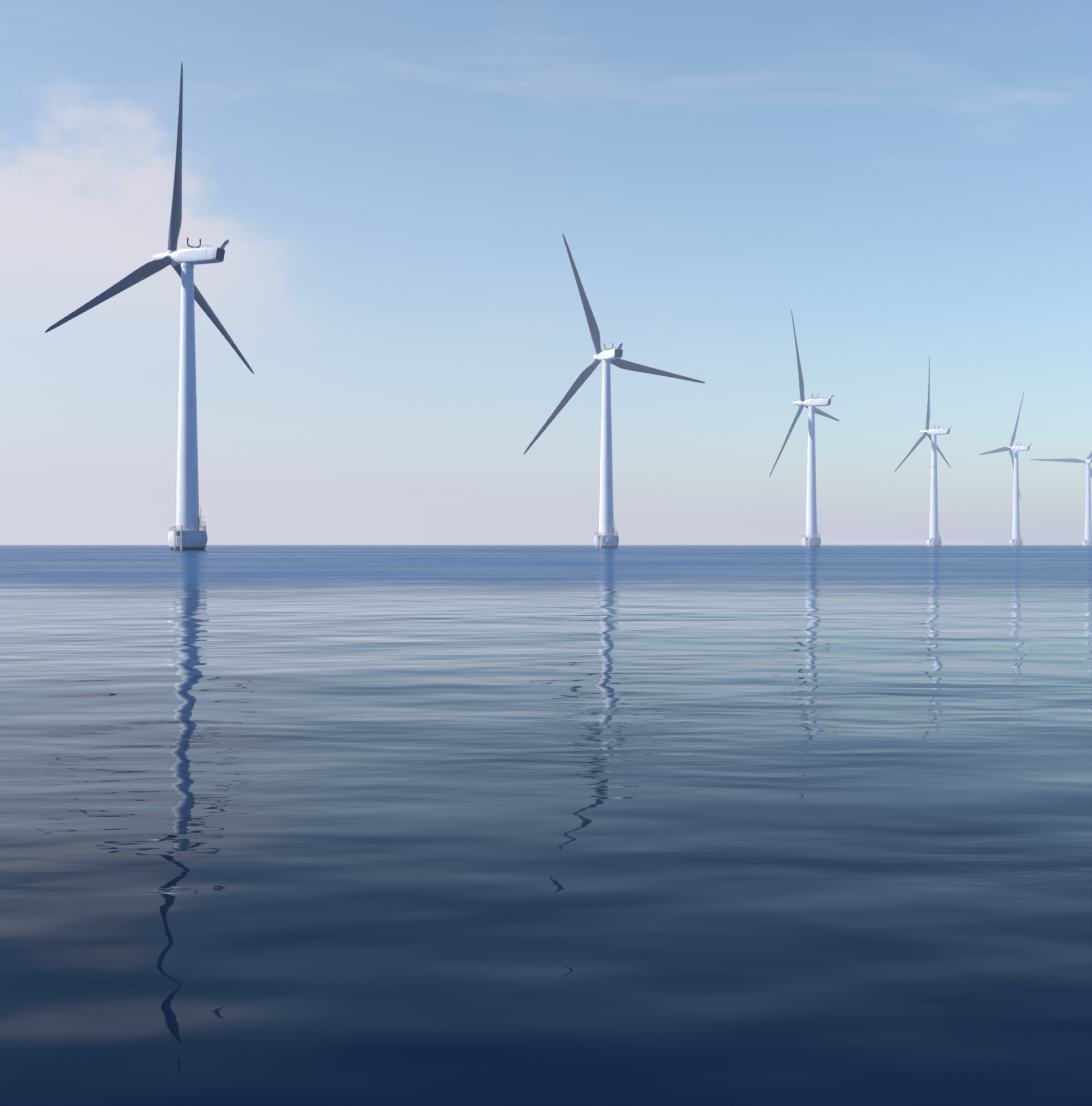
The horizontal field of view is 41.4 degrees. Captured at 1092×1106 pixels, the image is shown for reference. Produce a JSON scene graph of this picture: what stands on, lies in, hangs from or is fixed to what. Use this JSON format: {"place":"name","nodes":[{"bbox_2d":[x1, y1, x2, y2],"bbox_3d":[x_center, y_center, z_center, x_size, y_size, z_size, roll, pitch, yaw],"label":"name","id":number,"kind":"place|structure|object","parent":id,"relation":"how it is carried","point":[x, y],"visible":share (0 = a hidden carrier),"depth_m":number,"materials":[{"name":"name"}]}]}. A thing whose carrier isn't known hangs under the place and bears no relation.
{"place":"outdoors","nodes":[
{"label":"outdoors","id":0,"kind":"place"},
{"bbox_2d":[0,545,1091,1105],"bbox_3d":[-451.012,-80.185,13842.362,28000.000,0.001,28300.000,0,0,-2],"label":"sea water","id":1,"kind":"structure","parent":0,"point":[538,825],"depth_m":6.16,"materials":[{"name":"blue liquid"}]},
{"bbox_2d":[45,62,253,549],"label":"wind turbine","id":2,"kind":"object","parent":1,"relation":"in","point":[187,534],"visible":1,"depth_m":294.04,"materials":[{"name":"white paint"}]},
{"bbox_2d":[524,233,705,547],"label":"wind turbine","id":3,"kind":"object","parent":1,"relation":"in","point":[605,537],"visible":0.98,"depth_m":449.28,"materials":[{"name":"white paint"}]},
{"bbox_2d":[769,310,838,546],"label":"wind turbine","id":4,"kind":"object","parent":1,"relation":"in","point":[810,539],"visible":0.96,"depth_m":598.05,"materials":[{"name":"white paint"}]},
{"bbox_2d":[894,356,951,546],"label":"wind turbine","id":5,"kind":"object","parent":1,"relation":"in","point":[933,539],"visible":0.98,"depth_m":753.27,"materials":[{"name":"white paint"}]},
{"bbox_2d":[979,393,1031,545],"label":"wind turbine","id":6,"kind":"object","parent":1,"relation":"in","point":[1016,540],"visible":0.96,"depth_m":884.12,"materials":[{"name":"white paint"}]},
{"bbox_2d":[1030,451,1091,545],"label":"wind turbine","id":7,"kind":"object","parent":1,"relation":"in","point":[1087,541],"visible":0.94,"depth_m":1021.53,"materials":[{"name":"white paint"}]},
{"bbox_2d":[0,0,1091,544],"label":"sky","id":8,"kind":"structure","parent":0,"point":[393,187],"materials":[{"name":"blue"}]}
]}

